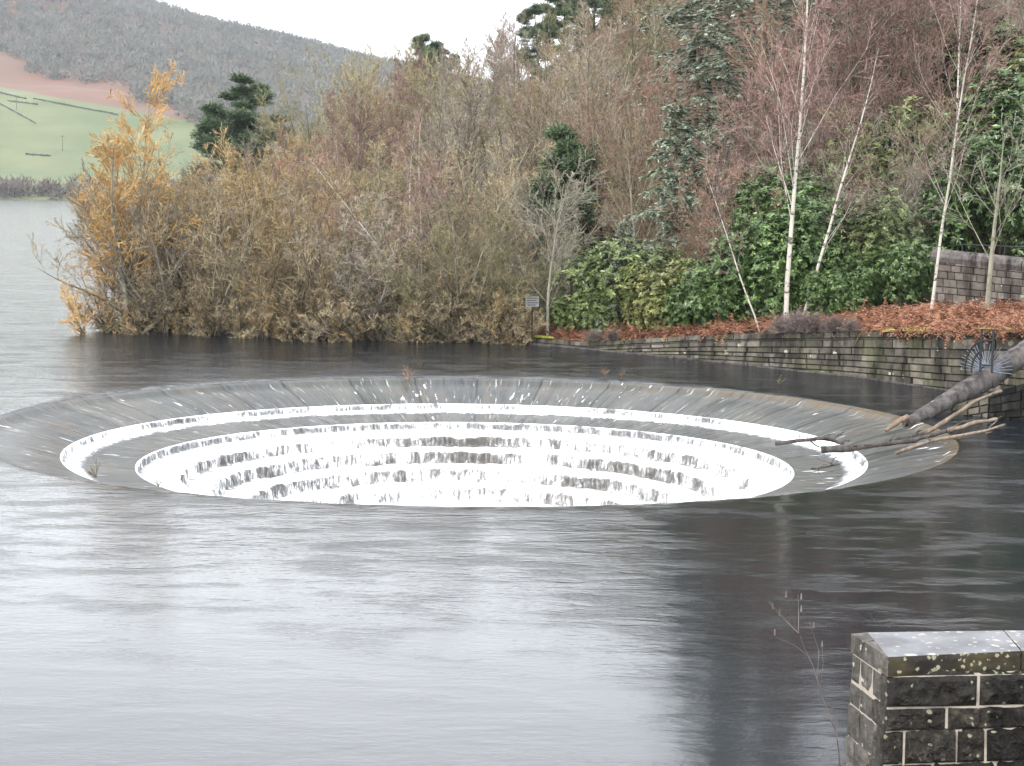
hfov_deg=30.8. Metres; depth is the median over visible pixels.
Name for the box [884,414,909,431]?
driftwood log
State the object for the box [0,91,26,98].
drystone wall
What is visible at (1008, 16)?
bare tree
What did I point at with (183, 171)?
bare tree
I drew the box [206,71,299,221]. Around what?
pine tree
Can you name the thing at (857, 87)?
bare tree
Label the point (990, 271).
young tree
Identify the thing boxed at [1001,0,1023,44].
bare tree
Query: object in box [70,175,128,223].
lakeside shrub
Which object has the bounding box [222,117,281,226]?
bare tree
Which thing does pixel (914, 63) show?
bare tree
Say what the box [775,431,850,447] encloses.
driftwood stick
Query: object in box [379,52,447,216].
bare tree
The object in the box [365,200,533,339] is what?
thicket shrub
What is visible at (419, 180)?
birch tree
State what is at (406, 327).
water shrub
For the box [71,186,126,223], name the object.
lakeside shrub
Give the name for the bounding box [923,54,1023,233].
evergreen bush
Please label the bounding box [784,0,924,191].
bare tree
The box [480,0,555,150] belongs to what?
bare tree
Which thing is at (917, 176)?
scrub bush
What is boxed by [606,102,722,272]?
spruce tree
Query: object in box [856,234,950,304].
evergreen bush
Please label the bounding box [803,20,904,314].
birch tree
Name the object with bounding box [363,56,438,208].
bare tree
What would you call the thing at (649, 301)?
evergreen bush
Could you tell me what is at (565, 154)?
pine tree
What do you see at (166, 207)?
lakeside shrub
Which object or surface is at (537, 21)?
bare tree
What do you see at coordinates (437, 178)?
thicket shrub
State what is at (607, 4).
pine tree
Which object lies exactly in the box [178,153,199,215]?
bare tree
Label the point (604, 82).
bare tree
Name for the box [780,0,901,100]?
bare tree
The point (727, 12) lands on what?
bare tree
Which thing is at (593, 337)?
heather clump
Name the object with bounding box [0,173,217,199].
shore trees
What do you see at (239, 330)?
water shrub
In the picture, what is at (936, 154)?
evergreen bush
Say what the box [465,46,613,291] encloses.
bare tree
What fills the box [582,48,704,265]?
bare tree
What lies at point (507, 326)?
water shrub
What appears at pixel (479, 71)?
bare tree
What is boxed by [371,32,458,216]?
bare tree
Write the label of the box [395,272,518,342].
water shrub
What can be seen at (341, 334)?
water shrub
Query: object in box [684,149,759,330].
birch tree
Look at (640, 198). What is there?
bare tree
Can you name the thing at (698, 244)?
scrub bush
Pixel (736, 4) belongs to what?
spruce tree
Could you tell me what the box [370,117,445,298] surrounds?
birch tree
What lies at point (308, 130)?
bare tree
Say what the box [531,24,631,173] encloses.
bare tree
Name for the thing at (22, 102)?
drystone wall
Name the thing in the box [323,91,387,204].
bare tree
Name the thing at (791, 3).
spruce tree
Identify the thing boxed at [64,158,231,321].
thicket shrub
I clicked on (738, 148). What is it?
bare tree
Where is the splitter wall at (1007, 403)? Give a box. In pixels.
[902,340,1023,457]
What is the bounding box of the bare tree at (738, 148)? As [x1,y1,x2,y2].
[693,44,807,220]
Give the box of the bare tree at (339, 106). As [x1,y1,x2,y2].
[318,59,394,256]
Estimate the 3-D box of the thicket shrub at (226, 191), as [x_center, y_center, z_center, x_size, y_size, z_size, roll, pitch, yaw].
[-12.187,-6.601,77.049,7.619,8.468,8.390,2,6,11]
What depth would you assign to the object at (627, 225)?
69.11 m
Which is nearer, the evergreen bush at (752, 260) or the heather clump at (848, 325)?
the heather clump at (848, 325)
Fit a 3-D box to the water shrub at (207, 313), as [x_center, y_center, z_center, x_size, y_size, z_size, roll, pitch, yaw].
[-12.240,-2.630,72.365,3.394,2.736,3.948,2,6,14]
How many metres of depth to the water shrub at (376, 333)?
70.60 m
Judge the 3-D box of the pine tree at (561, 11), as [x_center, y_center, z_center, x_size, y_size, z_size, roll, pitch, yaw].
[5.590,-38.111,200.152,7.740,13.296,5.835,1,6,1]
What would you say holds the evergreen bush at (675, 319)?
on the ground
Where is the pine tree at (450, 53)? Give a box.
[431,47,471,150]
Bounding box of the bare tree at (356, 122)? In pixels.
[291,72,420,253]
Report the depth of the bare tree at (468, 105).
114.25 m
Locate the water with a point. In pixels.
(144, 627)
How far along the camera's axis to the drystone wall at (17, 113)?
973.67 m
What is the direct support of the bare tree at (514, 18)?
on the ground
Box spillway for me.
[0,378,958,506]
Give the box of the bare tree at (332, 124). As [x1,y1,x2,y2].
[278,77,377,237]
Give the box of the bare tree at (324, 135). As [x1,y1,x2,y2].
[299,108,351,212]
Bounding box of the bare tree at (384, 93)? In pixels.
[332,51,432,195]
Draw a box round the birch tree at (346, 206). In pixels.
[276,134,423,306]
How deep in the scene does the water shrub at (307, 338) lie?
71.17 m
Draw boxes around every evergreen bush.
[541,291,583,333]
[547,231,696,315]
[566,283,630,330]
[611,254,705,331]
[620,297,662,327]
[658,266,738,328]
[671,252,775,326]
[698,208,817,321]
[712,156,860,256]
[733,180,881,310]
[798,265,874,316]
[804,231,897,308]
[809,126,917,226]
[810,186,922,296]
[823,95,955,193]
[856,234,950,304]
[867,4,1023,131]
[894,125,1015,232]
[909,111,1023,256]
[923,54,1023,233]
[955,35,1023,90]
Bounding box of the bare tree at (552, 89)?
[518,33,585,152]
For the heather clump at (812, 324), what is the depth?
60.06 m
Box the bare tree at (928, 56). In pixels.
[838,0,1008,133]
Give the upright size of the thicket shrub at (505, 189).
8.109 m
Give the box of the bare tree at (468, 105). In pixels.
[433,47,503,172]
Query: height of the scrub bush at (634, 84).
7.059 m
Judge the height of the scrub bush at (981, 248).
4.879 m
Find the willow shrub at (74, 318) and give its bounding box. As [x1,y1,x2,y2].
[54,277,139,334]
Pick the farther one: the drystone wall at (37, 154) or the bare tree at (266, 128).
the drystone wall at (37, 154)
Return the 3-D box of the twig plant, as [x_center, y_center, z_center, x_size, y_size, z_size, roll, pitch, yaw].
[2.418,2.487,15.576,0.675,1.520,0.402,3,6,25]
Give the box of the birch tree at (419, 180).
[391,105,458,330]
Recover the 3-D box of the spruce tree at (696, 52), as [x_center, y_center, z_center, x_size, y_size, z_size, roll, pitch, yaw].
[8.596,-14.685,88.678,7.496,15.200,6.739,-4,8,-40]
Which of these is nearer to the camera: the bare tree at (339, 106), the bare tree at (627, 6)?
the bare tree at (339, 106)
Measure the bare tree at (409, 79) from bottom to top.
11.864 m
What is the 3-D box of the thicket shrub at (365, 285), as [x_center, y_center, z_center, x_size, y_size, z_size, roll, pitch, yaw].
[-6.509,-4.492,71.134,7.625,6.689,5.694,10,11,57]
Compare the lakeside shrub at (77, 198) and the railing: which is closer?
the railing
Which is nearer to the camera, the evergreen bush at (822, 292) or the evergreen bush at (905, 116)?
the evergreen bush at (822, 292)
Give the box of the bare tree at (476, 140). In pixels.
[412,44,519,262]
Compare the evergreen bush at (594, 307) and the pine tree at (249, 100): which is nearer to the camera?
the evergreen bush at (594, 307)
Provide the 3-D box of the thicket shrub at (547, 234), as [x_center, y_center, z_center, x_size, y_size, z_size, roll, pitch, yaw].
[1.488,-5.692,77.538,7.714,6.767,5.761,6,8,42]
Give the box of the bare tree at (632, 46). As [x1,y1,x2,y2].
[589,0,692,138]
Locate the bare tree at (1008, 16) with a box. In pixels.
[1005,0,1013,36]
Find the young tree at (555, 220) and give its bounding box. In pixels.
[501,147,611,335]
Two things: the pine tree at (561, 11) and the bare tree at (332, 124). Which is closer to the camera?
the bare tree at (332, 124)
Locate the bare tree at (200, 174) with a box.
[179,152,217,251]
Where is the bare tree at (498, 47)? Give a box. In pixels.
[478,20,526,143]
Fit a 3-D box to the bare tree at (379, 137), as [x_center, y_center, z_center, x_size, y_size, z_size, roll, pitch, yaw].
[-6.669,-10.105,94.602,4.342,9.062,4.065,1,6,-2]
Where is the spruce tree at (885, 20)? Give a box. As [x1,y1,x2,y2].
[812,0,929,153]
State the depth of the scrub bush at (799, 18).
107.50 m
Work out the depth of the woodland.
1289.48 m
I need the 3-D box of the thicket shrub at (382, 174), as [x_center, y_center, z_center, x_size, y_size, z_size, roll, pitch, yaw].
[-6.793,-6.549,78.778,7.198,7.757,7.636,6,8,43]
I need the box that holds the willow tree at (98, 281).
[69,138,157,326]
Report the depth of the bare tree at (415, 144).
128.46 m
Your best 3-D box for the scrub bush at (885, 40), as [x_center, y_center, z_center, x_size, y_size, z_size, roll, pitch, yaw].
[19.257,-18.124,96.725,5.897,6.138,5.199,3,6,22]
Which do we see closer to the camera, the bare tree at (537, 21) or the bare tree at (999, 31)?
the bare tree at (999, 31)
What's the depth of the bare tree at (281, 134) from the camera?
134.63 m
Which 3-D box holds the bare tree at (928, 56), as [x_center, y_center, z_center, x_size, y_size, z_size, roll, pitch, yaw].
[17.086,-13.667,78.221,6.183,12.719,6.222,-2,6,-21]
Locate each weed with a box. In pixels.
[87,459,101,477]
[154,477,161,486]
[402,365,414,378]
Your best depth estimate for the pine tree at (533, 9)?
196.76 m
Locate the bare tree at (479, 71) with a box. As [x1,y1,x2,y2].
[469,47,489,98]
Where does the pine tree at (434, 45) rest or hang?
on the ground
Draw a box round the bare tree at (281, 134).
[251,115,319,233]
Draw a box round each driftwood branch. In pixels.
[820,389,1002,452]
[857,417,997,449]
[895,416,1005,454]
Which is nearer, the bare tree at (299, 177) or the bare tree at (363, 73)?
the bare tree at (363, 73)
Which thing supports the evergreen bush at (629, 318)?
on the ground
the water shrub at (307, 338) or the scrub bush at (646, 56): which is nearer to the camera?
the water shrub at (307, 338)
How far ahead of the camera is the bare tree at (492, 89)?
125.63 m
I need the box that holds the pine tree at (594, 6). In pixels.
[565,0,622,55]
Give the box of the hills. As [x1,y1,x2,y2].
[0,0,402,201]
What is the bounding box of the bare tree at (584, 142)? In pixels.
[543,79,663,259]
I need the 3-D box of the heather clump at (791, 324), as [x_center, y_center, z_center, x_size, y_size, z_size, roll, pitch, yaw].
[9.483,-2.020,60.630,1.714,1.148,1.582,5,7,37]
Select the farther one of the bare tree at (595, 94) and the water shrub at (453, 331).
the bare tree at (595, 94)
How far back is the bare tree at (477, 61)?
150.19 m
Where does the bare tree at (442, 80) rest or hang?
on the ground
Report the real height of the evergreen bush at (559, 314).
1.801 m
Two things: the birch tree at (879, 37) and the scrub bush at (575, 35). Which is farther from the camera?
the scrub bush at (575, 35)
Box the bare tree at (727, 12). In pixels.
[605,0,834,172]
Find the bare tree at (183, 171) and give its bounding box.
[170,162,197,219]
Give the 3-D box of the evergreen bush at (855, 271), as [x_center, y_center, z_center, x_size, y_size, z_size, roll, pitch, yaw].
[11.619,-3.896,65.052,3.758,2.879,3.392,6,8,41]
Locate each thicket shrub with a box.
[27,176,217,330]
[62,156,252,329]
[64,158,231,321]
[102,128,286,318]
[115,165,302,333]
[147,148,353,333]
[155,123,309,317]
[172,114,383,300]
[183,164,378,335]
[224,137,403,314]
[231,163,422,337]
[260,136,475,306]
[282,177,424,340]
[303,140,515,308]
[332,194,486,342]
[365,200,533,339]
[385,151,518,293]
[389,133,558,312]
[389,184,585,339]
[393,194,530,339]
[464,170,616,318]
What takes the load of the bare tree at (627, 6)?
on the ground
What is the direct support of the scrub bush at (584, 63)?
on the ground
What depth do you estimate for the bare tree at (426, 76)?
135.81 m
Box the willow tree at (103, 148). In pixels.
[75,59,203,331]
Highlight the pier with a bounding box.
[843,630,1023,765]
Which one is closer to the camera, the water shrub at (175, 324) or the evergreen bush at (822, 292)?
the evergreen bush at (822, 292)
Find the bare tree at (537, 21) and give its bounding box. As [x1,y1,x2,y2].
[519,0,557,68]
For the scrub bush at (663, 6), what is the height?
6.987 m
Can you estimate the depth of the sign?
69.31 m
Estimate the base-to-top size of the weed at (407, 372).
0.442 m
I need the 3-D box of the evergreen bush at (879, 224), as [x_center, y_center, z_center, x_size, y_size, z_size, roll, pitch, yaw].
[12.983,-4.890,65.966,3.906,4.167,4.903,6,8,44]
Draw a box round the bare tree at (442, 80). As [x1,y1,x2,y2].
[384,32,492,253]
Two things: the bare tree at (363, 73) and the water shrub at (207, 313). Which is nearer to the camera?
the water shrub at (207, 313)
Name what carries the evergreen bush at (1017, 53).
on the ground
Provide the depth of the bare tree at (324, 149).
135.29 m
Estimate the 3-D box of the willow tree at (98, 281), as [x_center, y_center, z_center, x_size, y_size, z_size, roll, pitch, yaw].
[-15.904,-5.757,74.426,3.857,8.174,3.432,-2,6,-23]
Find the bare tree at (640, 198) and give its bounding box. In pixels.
[587,88,694,257]
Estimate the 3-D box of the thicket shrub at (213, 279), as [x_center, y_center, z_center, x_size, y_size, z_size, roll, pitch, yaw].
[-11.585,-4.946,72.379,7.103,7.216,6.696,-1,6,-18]
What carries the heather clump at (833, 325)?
on the retaining wall at (922, 361)
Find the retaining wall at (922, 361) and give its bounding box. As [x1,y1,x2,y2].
[530,329,1023,429]
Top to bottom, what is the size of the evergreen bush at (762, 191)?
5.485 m
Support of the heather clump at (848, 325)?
on the retaining wall at (922, 361)
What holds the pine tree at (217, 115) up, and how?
on the ground
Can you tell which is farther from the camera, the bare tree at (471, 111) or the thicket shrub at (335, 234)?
the bare tree at (471, 111)
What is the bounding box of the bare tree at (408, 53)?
[375,32,453,197]
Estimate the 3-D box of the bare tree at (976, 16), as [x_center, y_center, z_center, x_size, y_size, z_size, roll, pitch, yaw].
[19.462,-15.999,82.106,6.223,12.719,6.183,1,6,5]
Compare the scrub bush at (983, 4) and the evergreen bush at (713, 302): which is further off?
the scrub bush at (983, 4)
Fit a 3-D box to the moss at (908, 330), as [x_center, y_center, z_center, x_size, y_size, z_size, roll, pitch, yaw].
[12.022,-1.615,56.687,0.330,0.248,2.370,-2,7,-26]
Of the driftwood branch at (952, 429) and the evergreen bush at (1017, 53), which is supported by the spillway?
the driftwood branch at (952, 429)
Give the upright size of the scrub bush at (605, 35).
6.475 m
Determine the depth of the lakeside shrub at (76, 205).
277.09 m
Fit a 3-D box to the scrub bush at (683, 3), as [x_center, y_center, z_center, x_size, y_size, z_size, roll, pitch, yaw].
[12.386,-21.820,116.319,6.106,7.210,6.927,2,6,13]
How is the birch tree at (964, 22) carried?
on the ground
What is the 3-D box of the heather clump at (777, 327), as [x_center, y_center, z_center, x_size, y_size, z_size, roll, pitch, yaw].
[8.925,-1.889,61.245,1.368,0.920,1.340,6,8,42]
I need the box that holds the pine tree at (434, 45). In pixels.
[403,31,454,156]
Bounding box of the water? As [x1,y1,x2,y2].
[0,199,1023,765]
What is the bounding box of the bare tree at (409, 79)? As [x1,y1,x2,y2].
[391,33,502,217]
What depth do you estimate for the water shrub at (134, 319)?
72.87 m
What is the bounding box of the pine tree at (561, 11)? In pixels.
[530,0,598,90]
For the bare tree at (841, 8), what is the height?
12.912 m
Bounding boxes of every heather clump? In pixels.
[581,328,607,342]
[603,329,621,340]
[760,313,798,337]
[773,304,827,335]
[793,308,830,338]
[816,313,852,336]
[838,316,864,332]
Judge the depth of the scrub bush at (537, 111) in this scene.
126.27 m
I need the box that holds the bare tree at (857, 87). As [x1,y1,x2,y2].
[810,0,921,133]
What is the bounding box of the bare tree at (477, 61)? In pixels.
[422,24,505,131]
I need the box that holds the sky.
[156,0,603,81]
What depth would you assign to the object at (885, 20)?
84.60 m
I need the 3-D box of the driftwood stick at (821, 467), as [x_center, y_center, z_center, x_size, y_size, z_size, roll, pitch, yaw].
[7.137,1.844,41.967,0.726,0.403,0.583,3,6,20]
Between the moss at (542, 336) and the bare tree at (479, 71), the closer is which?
the moss at (542, 336)
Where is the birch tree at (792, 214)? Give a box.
[718,0,890,321]
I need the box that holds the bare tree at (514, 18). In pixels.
[485,2,533,111]
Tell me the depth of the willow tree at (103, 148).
72.65 m
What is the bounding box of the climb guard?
[960,329,1010,373]
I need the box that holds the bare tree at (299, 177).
[291,135,319,219]
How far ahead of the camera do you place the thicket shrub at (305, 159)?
76.87 m
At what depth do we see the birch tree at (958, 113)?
59.35 m
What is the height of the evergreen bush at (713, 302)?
2.879 m
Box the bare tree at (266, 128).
[247,84,321,234]
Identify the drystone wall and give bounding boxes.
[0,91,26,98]
[0,103,35,123]
[7,100,37,104]
[25,153,50,155]
[33,98,118,114]
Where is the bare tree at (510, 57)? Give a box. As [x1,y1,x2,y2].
[493,37,518,90]
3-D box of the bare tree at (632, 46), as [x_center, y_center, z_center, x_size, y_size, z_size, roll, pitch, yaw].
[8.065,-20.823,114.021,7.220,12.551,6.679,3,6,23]
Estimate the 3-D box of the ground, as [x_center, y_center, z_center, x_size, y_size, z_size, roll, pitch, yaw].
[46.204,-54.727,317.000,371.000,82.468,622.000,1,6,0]
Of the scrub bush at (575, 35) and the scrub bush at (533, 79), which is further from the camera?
the scrub bush at (533, 79)
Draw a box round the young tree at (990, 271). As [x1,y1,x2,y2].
[921,105,1023,306]
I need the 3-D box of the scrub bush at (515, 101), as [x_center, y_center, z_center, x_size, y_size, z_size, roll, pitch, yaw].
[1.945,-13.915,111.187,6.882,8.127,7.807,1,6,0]
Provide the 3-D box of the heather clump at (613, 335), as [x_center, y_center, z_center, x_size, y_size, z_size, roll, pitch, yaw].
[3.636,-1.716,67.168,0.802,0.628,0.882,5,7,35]
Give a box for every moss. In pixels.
[532,335,553,338]
[883,328,930,331]
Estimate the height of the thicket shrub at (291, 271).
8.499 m
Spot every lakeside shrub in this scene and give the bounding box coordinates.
[64,178,107,227]
[66,183,104,224]
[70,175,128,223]
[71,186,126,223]
[78,177,129,228]
[110,169,192,259]
[122,178,203,255]
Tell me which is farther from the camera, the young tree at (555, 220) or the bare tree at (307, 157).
the bare tree at (307, 157)
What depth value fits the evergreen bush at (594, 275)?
69.94 m
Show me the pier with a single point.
(943, 698)
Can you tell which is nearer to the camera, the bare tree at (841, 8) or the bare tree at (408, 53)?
the bare tree at (841, 8)
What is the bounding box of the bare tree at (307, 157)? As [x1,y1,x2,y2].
[293,132,323,189]
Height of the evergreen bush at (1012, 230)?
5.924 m
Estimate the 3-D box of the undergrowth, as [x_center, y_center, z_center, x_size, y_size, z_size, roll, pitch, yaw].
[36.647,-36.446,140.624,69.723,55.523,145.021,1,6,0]
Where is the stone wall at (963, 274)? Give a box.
[930,248,1023,304]
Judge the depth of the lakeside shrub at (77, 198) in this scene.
254.84 m
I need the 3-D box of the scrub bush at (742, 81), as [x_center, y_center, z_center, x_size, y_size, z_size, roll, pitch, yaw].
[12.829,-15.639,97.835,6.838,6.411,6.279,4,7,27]
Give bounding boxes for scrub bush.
[489,83,602,178]
[492,39,582,135]
[510,82,584,154]
[534,29,640,113]
[556,0,635,67]
[562,28,660,132]
[580,3,656,77]
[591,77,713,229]
[605,0,671,68]
[605,64,706,176]
[619,32,715,137]
[637,0,682,11]
[654,151,790,259]
[659,0,755,74]
[666,192,742,276]
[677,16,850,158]
[686,0,750,30]
[704,29,816,140]
[706,1,794,79]
[712,0,780,33]
[737,106,924,207]
[767,0,838,38]
[815,159,932,240]
[816,92,972,239]
[832,0,941,87]
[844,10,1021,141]
[848,168,952,255]
[863,121,998,259]
[876,0,920,26]
[914,140,1020,252]
[925,0,992,26]
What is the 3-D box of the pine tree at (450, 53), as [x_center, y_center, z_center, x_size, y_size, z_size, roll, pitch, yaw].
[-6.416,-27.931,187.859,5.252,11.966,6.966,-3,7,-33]
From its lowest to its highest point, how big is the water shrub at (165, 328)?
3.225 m
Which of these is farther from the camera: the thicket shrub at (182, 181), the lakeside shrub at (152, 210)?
the lakeside shrub at (152, 210)
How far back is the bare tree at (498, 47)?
166.17 m
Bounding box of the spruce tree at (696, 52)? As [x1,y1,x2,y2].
[611,0,751,229]
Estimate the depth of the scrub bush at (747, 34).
109.04 m
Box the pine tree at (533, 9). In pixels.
[514,2,565,103]
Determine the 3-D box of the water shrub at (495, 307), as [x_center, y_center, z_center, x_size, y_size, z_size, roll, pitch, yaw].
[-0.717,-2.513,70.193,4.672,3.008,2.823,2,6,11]
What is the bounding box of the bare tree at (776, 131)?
[710,0,864,193]
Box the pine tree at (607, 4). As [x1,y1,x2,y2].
[596,0,655,44]
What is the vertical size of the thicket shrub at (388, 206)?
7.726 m
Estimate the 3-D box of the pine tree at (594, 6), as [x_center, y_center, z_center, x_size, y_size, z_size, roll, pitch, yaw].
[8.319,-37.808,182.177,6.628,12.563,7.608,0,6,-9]
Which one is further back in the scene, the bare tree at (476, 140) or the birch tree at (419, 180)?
the bare tree at (476, 140)
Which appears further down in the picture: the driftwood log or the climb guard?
the driftwood log
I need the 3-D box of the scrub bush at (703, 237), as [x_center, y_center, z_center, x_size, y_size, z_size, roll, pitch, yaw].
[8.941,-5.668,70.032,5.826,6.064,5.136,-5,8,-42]
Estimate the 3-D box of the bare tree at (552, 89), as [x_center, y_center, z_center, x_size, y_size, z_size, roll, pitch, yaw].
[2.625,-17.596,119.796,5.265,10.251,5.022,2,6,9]
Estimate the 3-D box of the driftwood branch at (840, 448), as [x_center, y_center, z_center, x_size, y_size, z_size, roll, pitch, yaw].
[9.640,0.930,44.993,4.236,1.718,0.747,1,6,4]
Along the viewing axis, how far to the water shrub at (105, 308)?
73.41 m
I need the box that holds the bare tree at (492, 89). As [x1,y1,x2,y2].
[454,35,520,184]
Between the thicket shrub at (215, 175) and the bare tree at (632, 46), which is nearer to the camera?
the thicket shrub at (215, 175)
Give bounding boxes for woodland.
[0,0,499,160]
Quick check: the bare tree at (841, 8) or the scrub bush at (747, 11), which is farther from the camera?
the scrub bush at (747, 11)
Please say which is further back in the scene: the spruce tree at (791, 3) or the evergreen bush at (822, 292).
the spruce tree at (791, 3)
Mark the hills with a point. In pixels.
(20, 136)
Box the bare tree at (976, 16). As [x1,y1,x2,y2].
[881,0,1023,104]
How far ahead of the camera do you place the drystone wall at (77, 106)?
996.41 m
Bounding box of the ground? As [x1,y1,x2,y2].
[19,0,1023,466]
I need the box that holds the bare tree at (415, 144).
[389,76,454,207]
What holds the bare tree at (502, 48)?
on the ground
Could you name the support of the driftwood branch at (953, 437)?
on the spillway
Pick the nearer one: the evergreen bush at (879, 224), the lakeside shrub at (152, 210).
the evergreen bush at (879, 224)
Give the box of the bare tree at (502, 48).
[483,7,527,130]
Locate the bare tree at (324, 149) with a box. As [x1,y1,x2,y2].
[311,116,349,221]
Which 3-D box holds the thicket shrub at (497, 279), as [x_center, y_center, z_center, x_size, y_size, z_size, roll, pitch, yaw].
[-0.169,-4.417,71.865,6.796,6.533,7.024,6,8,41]
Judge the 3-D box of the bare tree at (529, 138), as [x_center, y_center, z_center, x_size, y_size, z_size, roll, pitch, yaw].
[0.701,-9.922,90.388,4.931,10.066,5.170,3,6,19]
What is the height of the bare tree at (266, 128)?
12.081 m
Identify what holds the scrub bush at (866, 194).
on the ground
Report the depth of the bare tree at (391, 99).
131.97 m
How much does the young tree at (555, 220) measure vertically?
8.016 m
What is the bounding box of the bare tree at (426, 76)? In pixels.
[401,39,463,179]
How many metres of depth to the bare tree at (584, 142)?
81.11 m
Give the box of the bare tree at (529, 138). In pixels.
[481,74,560,276]
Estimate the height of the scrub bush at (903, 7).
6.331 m
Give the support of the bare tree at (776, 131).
on the ground
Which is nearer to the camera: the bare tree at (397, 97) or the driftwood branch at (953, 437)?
the driftwood branch at (953, 437)
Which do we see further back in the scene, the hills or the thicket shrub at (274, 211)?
the hills
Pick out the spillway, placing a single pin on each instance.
(465, 442)
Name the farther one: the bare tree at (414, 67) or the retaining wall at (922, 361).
the bare tree at (414, 67)
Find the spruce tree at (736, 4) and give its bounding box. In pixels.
[604,0,879,222]
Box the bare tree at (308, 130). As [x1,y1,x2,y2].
[268,67,344,233]
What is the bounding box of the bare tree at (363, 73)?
[275,27,480,242]
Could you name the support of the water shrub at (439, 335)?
in the water
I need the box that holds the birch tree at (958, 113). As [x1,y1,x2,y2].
[877,0,1023,310]
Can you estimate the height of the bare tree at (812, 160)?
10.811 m
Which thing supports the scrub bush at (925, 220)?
on the ground
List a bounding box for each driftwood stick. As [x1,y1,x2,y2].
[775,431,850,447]
[810,455,839,473]
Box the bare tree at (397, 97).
[380,55,423,193]
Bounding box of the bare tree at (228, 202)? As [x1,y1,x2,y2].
[199,171,250,256]
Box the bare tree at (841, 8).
[794,0,912,113]
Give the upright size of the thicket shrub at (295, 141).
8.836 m
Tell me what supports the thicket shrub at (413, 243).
on the ground
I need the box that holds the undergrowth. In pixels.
[561,0,1022,295]
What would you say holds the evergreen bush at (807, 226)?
on the ground
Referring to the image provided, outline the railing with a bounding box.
[961,244,1023,254]
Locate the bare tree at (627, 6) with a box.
[609,0,681,80]
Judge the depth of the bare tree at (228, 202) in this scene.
91.72 m
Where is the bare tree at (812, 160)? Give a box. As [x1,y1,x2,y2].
[734,1,891,197]
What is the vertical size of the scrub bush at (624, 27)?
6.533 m
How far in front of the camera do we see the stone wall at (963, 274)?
61.65 m
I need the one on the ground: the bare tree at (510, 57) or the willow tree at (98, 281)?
the bare tree at (510, 57)
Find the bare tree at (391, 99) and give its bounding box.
[369,53,429,175]
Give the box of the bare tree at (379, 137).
[340,94,419,221]
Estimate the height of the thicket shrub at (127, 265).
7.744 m
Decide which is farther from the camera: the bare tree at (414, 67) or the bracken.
the bare tree at (414, 67)
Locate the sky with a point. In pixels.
(346, 19)
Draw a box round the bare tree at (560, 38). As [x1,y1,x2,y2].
[535,2,580,98]
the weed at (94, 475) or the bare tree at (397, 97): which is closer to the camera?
the weed at (94, 475)
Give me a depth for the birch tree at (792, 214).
62.47 m
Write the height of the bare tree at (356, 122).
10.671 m
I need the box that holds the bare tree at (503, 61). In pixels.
[489,30,520,103]
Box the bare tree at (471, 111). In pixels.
[389,24,528,278]
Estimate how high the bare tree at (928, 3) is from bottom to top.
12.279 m
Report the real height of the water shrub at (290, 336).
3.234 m
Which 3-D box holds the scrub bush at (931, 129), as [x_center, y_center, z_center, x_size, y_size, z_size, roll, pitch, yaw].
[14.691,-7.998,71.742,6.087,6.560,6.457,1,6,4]
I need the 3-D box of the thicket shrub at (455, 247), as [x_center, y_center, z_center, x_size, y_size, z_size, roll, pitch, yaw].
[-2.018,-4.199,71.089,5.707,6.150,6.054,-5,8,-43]
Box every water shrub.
[74,272,173,333]
[76,274,149,332]
[115,270,221,334]
[151,278,213,334]
[153,280,248,337]
[188,281,280,338]
[227,292,309,338]
[233,274,331,342]
[253,271,364,342]
[298,270,421,342]
[305,288,377,341]
[317,269,441,342]
[381,276,502,342]
[390,287,436,342]
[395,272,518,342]
[447,277,551,343]
[460,291,549,345]
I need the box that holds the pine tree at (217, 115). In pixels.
[164,100,272,218]
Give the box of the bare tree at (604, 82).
[551,37,641,166]
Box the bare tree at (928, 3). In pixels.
[859,0,980,59]
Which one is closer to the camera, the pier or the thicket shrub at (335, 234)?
the pier
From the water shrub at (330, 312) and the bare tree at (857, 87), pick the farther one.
the bare tree at (857, 87)
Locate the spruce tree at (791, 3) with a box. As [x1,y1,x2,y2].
[672,0,916,93]
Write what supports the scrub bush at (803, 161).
on the ground
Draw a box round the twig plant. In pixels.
[768,591,839,765]
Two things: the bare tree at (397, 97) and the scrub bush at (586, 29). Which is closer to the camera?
the bare tree at (397, 97)
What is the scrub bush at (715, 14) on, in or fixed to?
on the ground
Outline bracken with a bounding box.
[510,295,1023,348]
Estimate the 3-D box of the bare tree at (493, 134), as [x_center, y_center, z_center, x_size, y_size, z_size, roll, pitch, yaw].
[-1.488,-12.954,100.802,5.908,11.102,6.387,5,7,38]
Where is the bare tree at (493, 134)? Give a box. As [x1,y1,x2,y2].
[437,44,552,235]
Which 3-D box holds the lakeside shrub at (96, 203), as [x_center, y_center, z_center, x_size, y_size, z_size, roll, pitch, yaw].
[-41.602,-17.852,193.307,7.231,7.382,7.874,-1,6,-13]
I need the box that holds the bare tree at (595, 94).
[521,0,656,218]
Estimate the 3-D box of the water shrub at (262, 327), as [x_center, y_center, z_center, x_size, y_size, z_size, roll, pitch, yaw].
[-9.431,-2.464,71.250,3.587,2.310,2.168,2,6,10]
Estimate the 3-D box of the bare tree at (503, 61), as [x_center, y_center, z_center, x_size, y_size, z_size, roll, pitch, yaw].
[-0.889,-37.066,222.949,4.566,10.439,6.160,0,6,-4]

